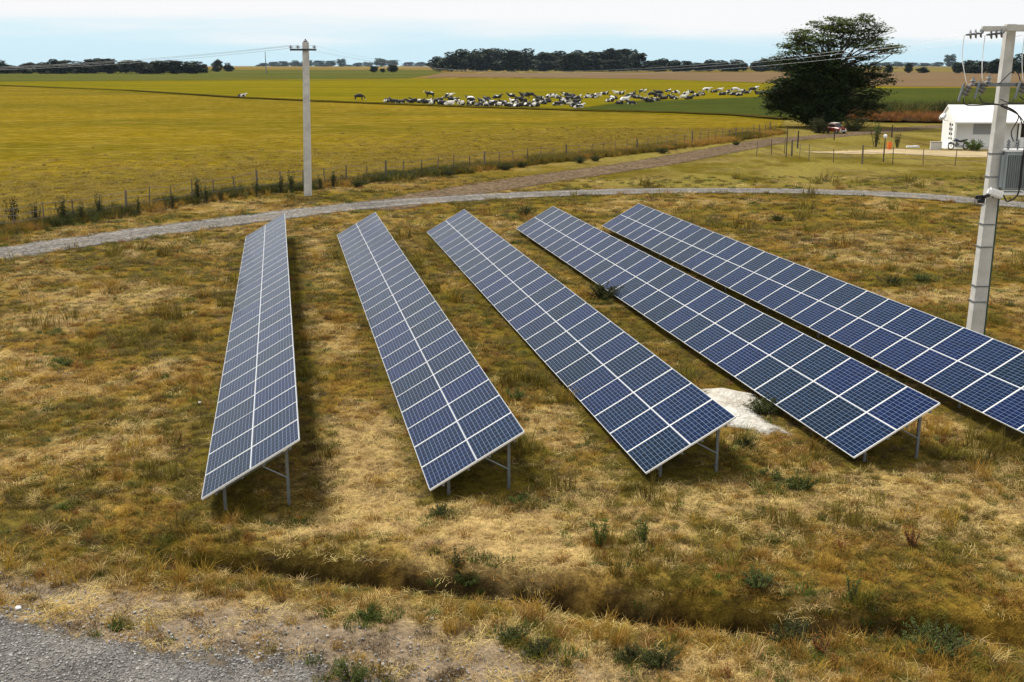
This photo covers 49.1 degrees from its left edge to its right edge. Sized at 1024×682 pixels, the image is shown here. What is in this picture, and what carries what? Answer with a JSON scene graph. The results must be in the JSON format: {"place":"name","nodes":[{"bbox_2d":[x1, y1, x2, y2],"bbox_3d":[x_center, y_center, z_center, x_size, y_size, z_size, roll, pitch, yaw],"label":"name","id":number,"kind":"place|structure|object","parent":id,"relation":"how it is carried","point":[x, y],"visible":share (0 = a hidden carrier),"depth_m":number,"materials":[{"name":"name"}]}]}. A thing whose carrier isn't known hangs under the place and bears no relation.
{"place":"outdoors","nodes":[
{"label":"outdoors","id":0,"kind":"place"},
{"bbox_2d":[0,70,441,81],"bbox_3d":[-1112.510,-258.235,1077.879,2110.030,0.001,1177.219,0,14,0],"label":"meadow","id":1,"kind":"structure","parent":0,"point":[262,74],"depth_m":792.63,"materials":[{"name":"green plant"}]},
{"bbox_2d":[0,60,15,73],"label":"grove tree","id":2,"kind":"object","parent":1,"relation":"on","point":[4,66],"visible":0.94,"depth_m":933.08,"materials":[{"name":"green plant"}]},
{"bbox_2d":[12,62,35,73],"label":"grove tree","id":3,"kind":"object","parent":1,"relation":"on","point":[27,65],"visible":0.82,"depth_m":958.90,"materials":[{"name":"green plant"}]},
{"bbox_2d":[26,62,50,73],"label":"grove tree","id":4,"kind":"object","parent":1,"relation":"on","point":[41,70],"visible":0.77,"depth_m":939.54,"materials":[{"name":"green plant"}]},
{"bbox_2d":[46,59,75,73],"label":"grove tree","id":5,"kind":"object","parent":1,"relation":"on","point":[66,68],"visible":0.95,"depth_m":927.63,"materials":[{"name":"green plant"}]},
{"bbox_2d":[68,61,91,73],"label":"grove tree","id":6,"kind":"object","parent":1,"relation":"on","point":[80,68],"visible":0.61,"depth_m":949.34,"materials":[{"name":"green plant"}]},
{"bbox_2d":[82,58,99,72],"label":"grove tree","id":7,"kind":"object","parent":1,"relation":"on","point":[86,62],"visible":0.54,"depth_m":981.03,"materials":[{"name":"green plant"}]},
{"bbox_2d":[93,58,119,73],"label":"grove tree","id":8,"kind":"object","parent":1,"relation":"on","point":[103,67],"visible":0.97,"depth_m":954.96,"materials":[{"name":"green plant"}]},
{"bbox_2d":[115,60,138,72],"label":"grove tree","id":9,"kind":"object","parent":1,"relation":"on","point":[125,68],"visible":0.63,"depth_m":995.95,"materials":[{"name":"green plant"}]},
{"bbox_2d":[128,60,148,73],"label":"grove tree","id":10,"kind":"object","parent":1,"relation":"on","point":[133,66],"visible":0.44,"depth_m":952.90,"materials":[{"name":"green plant"}]},
{"bbox_2d":[135,64,153,73],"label":"grove tree","id":11,"kind":"object","parent":1,"relation":"on","point":[142,69],"visible":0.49,"depth_m":940.75,"materials":[{"name":"green plant"}]},
{"bbox_2d":[146,60,167,73],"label":"grove tree","id":12,"kind":"object","parent":1,"relation":"on","point":[156,67],"visible":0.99,"depth_m":927.32,"materials":[{"name":"green plant"}]},
{"bbox_2d":[162,60,186,73],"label":"grove tree","id":13,"kind":"object","parent":1,"relation":"on","point":[174,67],"visible":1,"depth_m":926.35,"materials":[{"name":"green plant"}]},
{"bbox_2d":[182,61,202,73],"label":"grove tree","id":14,"kind":"object","parent":1,"relation":"on","point":[194,67],"visible":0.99,"depth_m":937.04,"materials":[{"name":"green plant"}]},
{"bbox_2d":[210,59,222,71],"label":"grove tree","id":15,"kind":"object","parent":1,"relation":"on","point":[216,64],"visible":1,"depth_m":1211.81,"materials":[{"name":"green plant"}]},
{"bbox_2d":[425,56,442,70],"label":"grove tree","id":16,"kind":"object","parent":1,"relation":"on","point":[435,59],"visible":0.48,"depth_m":1295.16,"materials":[{"name":"green plant"}]},
{"bbox_2d":[0,86,783,221],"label":"golden field","id":17,"kind":"structure","parent":0,"point":[55,123],"depth_m":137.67,"materials":[{"name":"yellow plant"}]},
{"bbox_2d":[3,196,20,220],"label":"weed","id":18,"kind":"object","parent":17,"relation":"on","point":[10,209],"visible":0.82,"depth_m":53.69,"materials":[{"name":"green plant"}]},
{"bbox_2d":[54,195,66,217],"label":"weed","id":19,"kind":"object","parent":17,"relation":"on","point":[64,210],"visible":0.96,"depth_m":54.58,"materials":[{"name":"green plant"}]},
{"bbox_2d":[0,122,775,223],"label":"wire fence","id":20,"kind":"object","parent":17,"relation":"on","point":[256,178],"visible":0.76,"depth_m":72.62,"materials":[{"name":"brown wood"}]},
{"bbox_2d":[7,85,788,117],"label":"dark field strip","id":21,"kind":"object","parent":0,"point":[446,105],"visible":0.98,"depth_m":205.36,"materials":[{"name":"green plant"}]},
{"bbox_2d":[0,66,1023,681],"bbox_3d":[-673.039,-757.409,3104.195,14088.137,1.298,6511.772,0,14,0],"label":"ground","id":22,"kind":"structure","parent":0,"point":[764,164],"depth_m":20.93,"materials":[{"name":"brown plant"}]},
{"bbox_2d":[201,213,299,510],"bbox_3d":[-7.741,-1.105,34.663,1.746,1.691,31.413,-3,14,-11],"label":"solar table","id":23,"kind":"object","parent":22,"relation":"on","point":[256,424],"visible":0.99,"depth_m":25.46,"materials":[{"name":"blue glass"}]},
{"bbox_2d":[0,559,553,681],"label":"gravel lot","id":24,"kind":"structure","parent":22,"relation":"on","point":[179,674],"depth_m":14.43,"materials":[{"name":"grey gravel"}]},
{"bbox_2d":[332,661,366,681],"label":"weed","id":25,"kind":"object","parent":24,"relation":"on","point":[356,676],"visible":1,"depth_m":14.11,"materials":[{"name":"green plant"}]},
{"bbox_2d":[288,39,315,195],"bbox_3d":[-11.943,-12.700,64.988,1.600,9.333,0.509,0,14,0],"label":"utility pole","id":26,"kind":"object","parent":22,"relation":"on","point":[307,131],"visible":0.99,"depth_m":64.82,"materials":[{"name":"concrete"}]},
{"bbox_2d":[291,35,961,71],"bbox_3d":[-0.616,-11.792,46.127,0.006,1.347,43.931,-9,16,-32],"label":"power line","id":27,"kind":"object","parent":26,"relation":"attached to","point":[659,67],"visible":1,"depth_m":37.31,"materials":[{"name":"metal"}]},
{"bbox_2d":[298,35,982,72],"bbox_3d":[-0.155,-11.763,46.134,0.006,1.407,43.997,-9,16,-32],"label":"power line","id":28,"kind":"object","parent":26,"relation":"attached to","point":[694,67],"visible":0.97,"depth_m":35.57,"materials":[{"name":"metal"}]},
{"bbox_2d":[318,35,1022,74],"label":"power line","id":29,"kind":"object","parent":26,"relation":"attached to","point":[714,69],"visible":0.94,"depth_m":36.89,"materials":[{"name":"metal"}]},
{"bbox_2d":[355,601,383,620],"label":"weed","id":30,"kind":"object","parent":22,"relation":"on","point":[365,615],"visible":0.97,"depth_m":15.66,"materials":[{"name":"green plant"}]},
{"bbox_2d":[337,212,524,494],"bbox_3d":[-3.777,-1.275,35.012,1.746,1.562,31.413,-3,14,-11],"label":"solar table","id":31,"kind":"object","parent":22,"relation":"on","point":[480,417],"visible":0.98,"depth_m":26.05,"materials":[{"name":"blue glass"}]},
{"bbox_2d":[427,501,452,515],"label":"weed","id":32,"kind":"object","parent":22,"relation":"on","point":[439,511],"visible":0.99,"depth_m":19.32,"materials":[{"name":"green plant"}]},
{"bbox_2d":[435,52,466,71],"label":"grove tree","id":33,"kind":"object","parent":22,"relation":"on","point":[454,62],"visible":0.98,"depth_m":1242.74,"materials":[{"name":"green plant"}]},
{"bbox_2d":[450,546,464,572],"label":"weed","id":34,"kind":"object","parent":22,"relation":"on","point":[456,562],"visible":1,"depth_m":17.36,"materials":[{"name":"green plant"}]},
{"bbox_2d":[449,49,482,70],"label":"grove tree","id":35,"kind":"object","parent":22,"relation":"on","point":[468,56],"visible":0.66,"depth_m":1275.65,"materials":[{"name":"green plant"}]},
{"bbox_2d":[453,568,480,587],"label":"weed","id":36,"kind":"object","parent":22,"relation":"on","point":[470,582],"visible":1,"depth_m":17.26,"materials":[{"name":"green plant"}]},
{"bbox_2d":[471,48,494,70],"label":"grove tree","id":37,"kind":"object","parent":22,"relation":"on","point":[485,60],"visible":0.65,"depth_m":1307.42,"materials":[{"name":"green plant"}]},
{"bbox_2d":[487,48,505,70],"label":"grove tree","id":38,"kind":"object","parent":22,"relation":"on","point":[496,55],"visible":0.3,"depth_m":1383.67,"materials":[{"name":"green plant"}]},
{"bbox_2d":[0,78,1016,119],"bbox_3d":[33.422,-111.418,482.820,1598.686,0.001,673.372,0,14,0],"label":"pasture","id":39,"kind":"structure","parent":22,"relation":"on","point":[370,90],"depth_m":377.21,"materials":[{"name":"green plant"}]},
{"bbox_2d":[496,49,527,70],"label":"grove tree","id":40,"kind":"object","parent":22,"relation":"on","point":[508,61],"visible":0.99,"depth_m":1218.39,"materials":[{"name":"green plant"}]},
{"bbox_2d":[500,386,525,399],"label":"weed","id":41,"kind":"object","parent":22,"relation":"on","point":[515,395],"visible":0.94,"depth_m":25.90,"materials":[{"name":"green plant"}]},
{"bbox_2d":[497,623,531,641],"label":"weed","id":42,"kind":"object","parent":22,"relation":"on","point":[513,633],"visible":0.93,"depth_m":15.02,"materials":[{"name":"green plant"}]},
{"bbox_2d":[508,493,530,504],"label":"weed","id":43,"kind":"object","parent":22,"relation":"on","point":[520,497],"visible":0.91,"depth_m":19.75,"materials":[{"name":"green plant"}]},
{"bbox_2d":[514,204,536,215],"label":"weed","id":44,"kind":"object","parent":22,"relation":"on","point":[526,211],"visible":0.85,"depth_m":56.89,"materials":[{"name":"green plant"}]},
{"bbox_2d":[516,48,535,70],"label":"grove tree","id":45,"kind":"object","parent":22,"relation":"on","point":[526,63],"visible":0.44,"depth_m":1359.26,"materials":[{"name":"green plant"}]},
{"bbox_2d":[522,634,558,656],"bbox_3d":[0.371,4.008,14.711,0.513,0.251,0.413,-7,16,-26],"label":"weed","id":46,"kind":"object","parent":22,"relation":"on","point":[537,648],"visible":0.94,"depth_m":14.69,"materials":[{"name":"green plant"}]},
{"bbox_2d":[524,52,557,69],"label":"grove tree","id":47,"kind":"object","parent":22,"relation":"on","point":[542,56],"visible":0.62,"depth_m":1348.55,"materials":[{"name":"green plant"}]},
{"bbox_2d":[531,61,555,70],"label":"grove tree","id":48,"kind":"object","parent":22,"relation":"on","point":[544,66],"visible":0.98,"depth_m":1282.93,"materials":[{"name":"green plant"}]},
{"bbox_2d":[553,51,585,71],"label":"grove tree","id":49,"kind":"object","parent":22,"relation":"on","point":[567,60],"visible":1,"depth_m":1239.25,"materials":[{"name":"green plant"}]},
{"bbox_2d":[427,209,735,476],"bbox_3d":[0.158,-1.497,35.750,1.746,1.542,31.413,-3,14,-11],"label":"solar table","id":50,"kind":"object","parent":22,"relation":"on","point":[647,409],"visible":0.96,"depth_m":27.01,"materials":[{"name":"blue glass"}]},
{"bbox_2d":[573,50,598,70],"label":"grove tree","id":51,"kind":"object","parent":22,"relation":"on","point":[590,58],"visible":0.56,"depth_m":1275.98,"materials":[{"name":"green plant"}]},
{"bbox_2d":[588,515,610,546],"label":"weed","id":52,"kind":"object","parent":22,"relation":"on","point":[594,525],"visible":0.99,"depth_m":17.98,"materials":[{"name":"green plant"}]},
{"bbox_2d":[583,281,624,299],"bbox_3d":[3.073,-1.654,36.619,1.200,0.661,1.203,-11,18,-38],"label":"weed","id":53,"kind":"object","parent":22,"relation":"on","point":[602,293],"visible":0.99,"depth_m":36.48,"materials":[{"name":"green plant"}]},
{"bbox_2d":[599,59,627,71],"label":"grove tree","id":54,"kind":"object","parent":22,"relation":"on","point":[612,65],"visible":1,"depth_m":1265.72,"materials":[{"name":"green plant"}]},
{"bbox_2d":[597,48,630,68],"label":"grove tree","id":55,"kind":"object","parent":22,"relation":"on","point":[611,54],"visible":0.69,"depth_m":1301.74,"materials":[{"name":"green plant"}]},
{"bbox_2d":[616,49,638,70],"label":"grove tree","id":56,"kind":"object","parent":22,"relation":"on","point":[627,52],"visible":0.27,"depth_m":1325.02,"materials":[{"name":"green plant"}]},
{"bbox_2d":[612,642,648,664],"bbox_3d":[1.546,4.080,14.546,0.446,0.245,0.444,-6,15,-24],"label":"weed","id":57,"kind":"object","parent":22,"relation":"on","point":[630,653],"visible":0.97,"depth_m":14.58,"materials":[{"name":"green plant"}]},
{"bbox_2d":[626,53,649,71],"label":"grove tree","id":58,"kind":"object","parent":22,"relation":"on","point":[637,61],"visible":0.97,"depth_m":1244.01,"materials":[{"name":"green plant"}]},
{"bbox_2d":[634,516,650,545],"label":"weed","id":59,"kind":"object","parent":22,"relation":"on","point":[643,533],"visible":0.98,"depth_m":17.99,"materials":[{"name":"green plant"}]},
{"bbox_2d":[636,642,683,671],"bbox_3d":[1.911,4.059,14.415,0.624,0.343,0.622,2,14,8],"label":"weed","id":60,"kind":"object","parent":22,"relation":"on","point":[657,659],"visible":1,"depth_m":14.35,"materials":[{"name":"green plant"}]},
{"bbox_2d":[651,58,669,70],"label":"grove tree","id":61,"kind":"object","parent":22,"relation":"on","point":[663,61],"visible":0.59,"depth_m":1299.38,"materials":[{"name":"green plant"}]},
{"bbox_2d":[666,60,683,71],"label":"grove tree","id":62,"kind":"object","parent":22,"relation":"on","point":[676,63],"visible":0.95,"depth_m":1217.15,"materials":[{"name":"green plant"}]},
{"bbox_2d":[680,61,695,71],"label":"grove tree","id":63,"kind":"object","parent":22,"relation":"on","point":[686,68],"visible":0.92,"depth_m":1213.36,"materials":[{"name":"green plant"}]},
{"bbox_2d":[703,59,718,70],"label":"grove tree","id":64,"kind":"object","parent":22,"relation":"on","point":[710,64],"visible":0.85,"depth_m":1294.91,"materials":[{"name":"green plant"}]},
{"bbox_2d":[712,60,729,71],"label":"grove tree","id":65,"kind":"object","parent":22,"relation":"on","point":[724,67],"visible":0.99,"depth_m":1234.17,"materials":[{"name":"green plant"}]},
{"bbox_2d":[516,206,939,461],"bbox_3d":[4.195,-1.680,36.399,1.745,1.615,31.413,-3,14,-11],"label":"solar table","id":66,"kind":"object","parent":22,"relation":"on","point":[851,407],"visible":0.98,"depth_m":27.75,"materials":[{"name":"blue glass"}]},
{"bbox_2d":[728,59,743,71],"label":"grove tree","id":67,"kind":"object","parent":22,"relation":"on","point":[736,66],"visible":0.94,"depth_m":1232.08,"materials":[{"name":"green plant"}]},
{"bbox_2d":[700,388,787,435],"bbox_3d":[4.895,1.474,25.037,2.430,0.267,4.050,0,14,0],"label":"sand heap","id":68,"kind":"object","parent":22,"relation":"on","point":[731,401],"visible":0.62,"depth_m":24.80,"materials":[{"name":"white sand"}]},
{"bbox_2d":[733,435,758,447],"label":"weed","id":69,"kind":"object","parent":22,"relation":"on","point":[746,442],"visible":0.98,"depth_m":22.53,"materials":[{"name":"green plant"}]},
{"bbox_2d":[740,564,779,588],"bbox_3d":[3.643,3.486,16.518,0.634,0.295,0.618,-12,18,-39],"label":"weed","id":70,"kind":"object","parent":22,"relation":"on","point":[765,580],"visible":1,"depth_m":16.48,"materials":[{"name":"green plant"}]},
{"bbox_2d":[743,393,782,414],"bbox_3d":[5.616,1.413,24.857,1.027,0.502,0.827,2,14,7],"label":"weed","id":71,"kind":"object","parent":22,"relation":"on","point":[767,408],"visible":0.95,"depth_m":24.78,"materials":[{"name":"green plant"}]},
{"bbox_2d":[759,465,784,481],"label":"weed","id":72,"kind":"object","parent":22,"relation":"on","point":[764,474],"visible":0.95,"depth_m":20.73,"materials":[{"name":"green plant"}]},
{"bbox_2d":[765,612,820,644],"bbox_3d":[3.815,3.948,15.233,0.822,0.401,0.661,-5,15,-20],"label":"weed","id":73,"kind":"object","parent":22,"relation":"on","point":[793,630],"visible":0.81,"depth_m":15.22,"materials":[{"name":"green plant"}]},
{"bbox_2d":[576,88,1023,116],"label":"green crop","id":74,"kind":"object","parent":22,"relation":"on","point":[746,105],"visible":0.48,"depth_m":229.89,"materials":[{"name":"green plant"}]},
{"bbox_2d":[784,475,818,491],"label":"weed","id":75,"kind":"object","parent":22,"relation":"on","point":[805,485],"visible":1,"depth_m":20.20,"materials":[{"name":"green plant"}]},
{"bbox_2d":[602,203,1023,433],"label":"solar table","id":76,"kind":"object","parent":22,"relation":"on","point":[980,373],"visible":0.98,"depth_m":30.45,"materials":[{"name":"blue glass"}]},
{"bbox_2d":[810,631,831,654],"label":"weed","id":77,"kind":"object","parent":22,"relation":"on","point":[816,646],"visible":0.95,"depth_m":14.72,"materials":[{"name":"brown plant"}]},
{"bbox_2d":[752,13,909,126],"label":"tree","id":78,"kind":"object","parent":22,"relation":"on","point":[806,91],"visible":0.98,"depth_m":135.56,"materials":[{"name":"green plant"}]},
{"bbox_2d":[846,575,861,600],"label":"weed","id":79,"kind":"object","parent":22,"relation":"on","point":[854,589],"visible":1,"depth_m":16.18,"materials":[{"name":"green plant"}]},
{"bbox_2d":[756,138,987,165],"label":"wire fence","id":80,"kind":"object","parent":22,"relation":"on","point":[833,153],"visible":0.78,"depth_m":87.23,"materials":[{"name":"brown wood"}]},
{"bbox_2d":[870,121,881,146],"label":"sapling","id":81,"kind":"object","parent":22,"relation":"on","point":[876,137],"visible":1,"depth_m":104.77,"materials":[{"name":"green plant"}]},
{"bbox_2d":[883,274,903,284],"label":"weed","id":82,"kind":"object","parent":22,"relation":"on","point":[892,280],"visible":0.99,"depth_m":39.23,"materials":[{"name":"green plant"}]},
{"bbox_2d":[902,524,922,547],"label":"weed","id":83,"kind":"object","parent":22,"relation":"on","point":[910,539],"visible":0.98,"depth_m":17.81,"materials":[{"name":"brown plant"}]},
{"bbox_2d":[901,615,973,658],"bbox_3d":[5.612,3.951,14.871,0.877,0.450,0.932,-3,14,-12],"label":"weed","id":84,"kind":"object","parent":22,"relation":"on","point":[951,644],"visible":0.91,"depth_m":14.84,"materials":[{"name":"green plant"}]},
{"bbox_2d":[926,99,954,112],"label":"bush","id":85,"kind":"object","parent":22,"relation":"on","point":[941,106],"visible":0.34,"depth_m":162.49,"materials":[{"name":"green plant"}]},
{"bbox_2d":[943,54,956,66],"bbox_3d":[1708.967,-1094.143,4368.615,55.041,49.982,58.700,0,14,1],"label":"grove tree","id":86,"kind":"object","parent":22,"relation":"on","point":[948,59],"visible":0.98,"depth_m":4354.38,"materials":[{"name":"green plant"}]},
{"bbox_2d":[941,105,1023,148],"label":"white house","id":87,"kind":"structure","parent":22,"relation":"on","point":[963,122],"depth_m":104.18,"materials":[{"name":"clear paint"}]},
{"bbox_2d":[957,24,1023,334],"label":"transformer pole","id":88,"kind":"object","parent":22,"relation":"on","point":[991,197],"visible":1,"depth_m":28.95,"materials":[{"name":"concrete"}]},
{"bbox_2d":[997,139,1023,194],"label":"transformer","id":89,"kind":"object","parent":88,"relation":"attached to","point":[1009,171],"visible":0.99,"depth_m":28.84,"materials":[{"name":"grey metal"}]},
{"bbox_2d":[0,188,1023,258],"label":"gravel road","id":90,"kind":"structure","parent":0,"point":[33,248],"depth_m":60.74,"materials":[{"name":"grey gravel"}]},
{"bbox_2d":[0,0,1023,65],"label":"sky","id":91,"kind":"structure","parent":0,"point":[34,31],"materials":[{"name":"white"}]},
{"bbox_2d":[13,106,1022,681],"label":"weeds","id":92,"kind":"object","parent":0,"point":[924,115],"depth_m":30.44,"materials":[{"name":"green plant"}]},
{"bbox_2d":[365,125,941,209],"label":"dirt track","id":93,"kind":"structure","parent":0,"point":[522,181],"depth_m":83.13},
{"bbox_2d":[803,116,836,132],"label":"bush","id":94,"kind":"object","parent":93,"relation":"on","point":[817,127],"visible":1,"depth_m":126.20,"materials":[{"name":"green plant"}]},
{"bbox_2d":[826,122,846,133],"bbox_3d":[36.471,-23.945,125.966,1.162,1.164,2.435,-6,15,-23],"label":"red car","id":95,"kind":"object","parent":93,"relation":"on","point":[837,127],"visible":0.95,"depth_m":125.46,"materials":[{"name":"paint"}]},
{"bbox_2d":[837,114,872,130],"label":"bush","id":96,"kind":"object","parent":93,"relation":"on","point":[855,125],"visible":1,"depth_m":129.96,"materials":[{"name":"green plant"}]},
{"bbox_2d":[426,72,1023,86],"bbox_3d":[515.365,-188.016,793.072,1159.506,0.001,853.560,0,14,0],"label":"ploughed field","id":97,"kind":"structure","parent":0,"point":[934,79],"depth_m":722.44,"materials":[{"name":"soil"}]},
{"bbox_2d":[952,62,964,72],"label":"grove tree","id":98,"kind":"object","parent":97,"relation":"on","point":[957,67],"visible":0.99,"depth_m":991.99,"materials":[{"name":"green plant"}]},
{"bbox_2d":[963,65,984,73],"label":"grove tree","id":99,"kind":"object","parent":97,"relation":"on","point":[976,69],"visible":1,"depth_m":953.94,"materials":[{"name":"green plant"}]},
{"bbox_2d":[983,59,999,73],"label":"grove tree","id":100,"kind":"object","parent":97,"relation":"on","point":[993,66],"visible":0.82,"depth_m":955.71,"materials":[{"name":"green plant"}]},
{"bbox_2d":[1015,53,1023,73],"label":"grove tree","id":101,"kind":"object","parent":97,"relation":"on","point":[1020,62],"visible":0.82,"depth_m":958.94,"materials":[{"name":"green plant"}]},
{"bbox_2d":[798,149,987,156],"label":"sandy yard","id":102,"kind":"structure","parent":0,"point":[940,153],"depth_m":98.17,"materials":[{"name":"beige sand"}]},
{"bbox_2d":[930,141,941,149],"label":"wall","id":103,"kind":"structure","parent":102,"relation":"on","point":[935,145],"depth_m":101.72,"materials":[{"name":"concrete"}]},
{"bbox_2d":[948,138,967,149],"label":"motorcycle","id":104,"kind":"object","parent":102,"relation":"on","point":[956,144],"visible":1,"depth_m":100.88,"materials":[{"name":"black metal"}]},
{"bbox_2d":[963,138,983,150],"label":"bush","id":105,"kind":"object","parent":102,"relation":"on","point":[974,144],"visible":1,"depth_m":99.99,"materials":[{"name":"green plant"}]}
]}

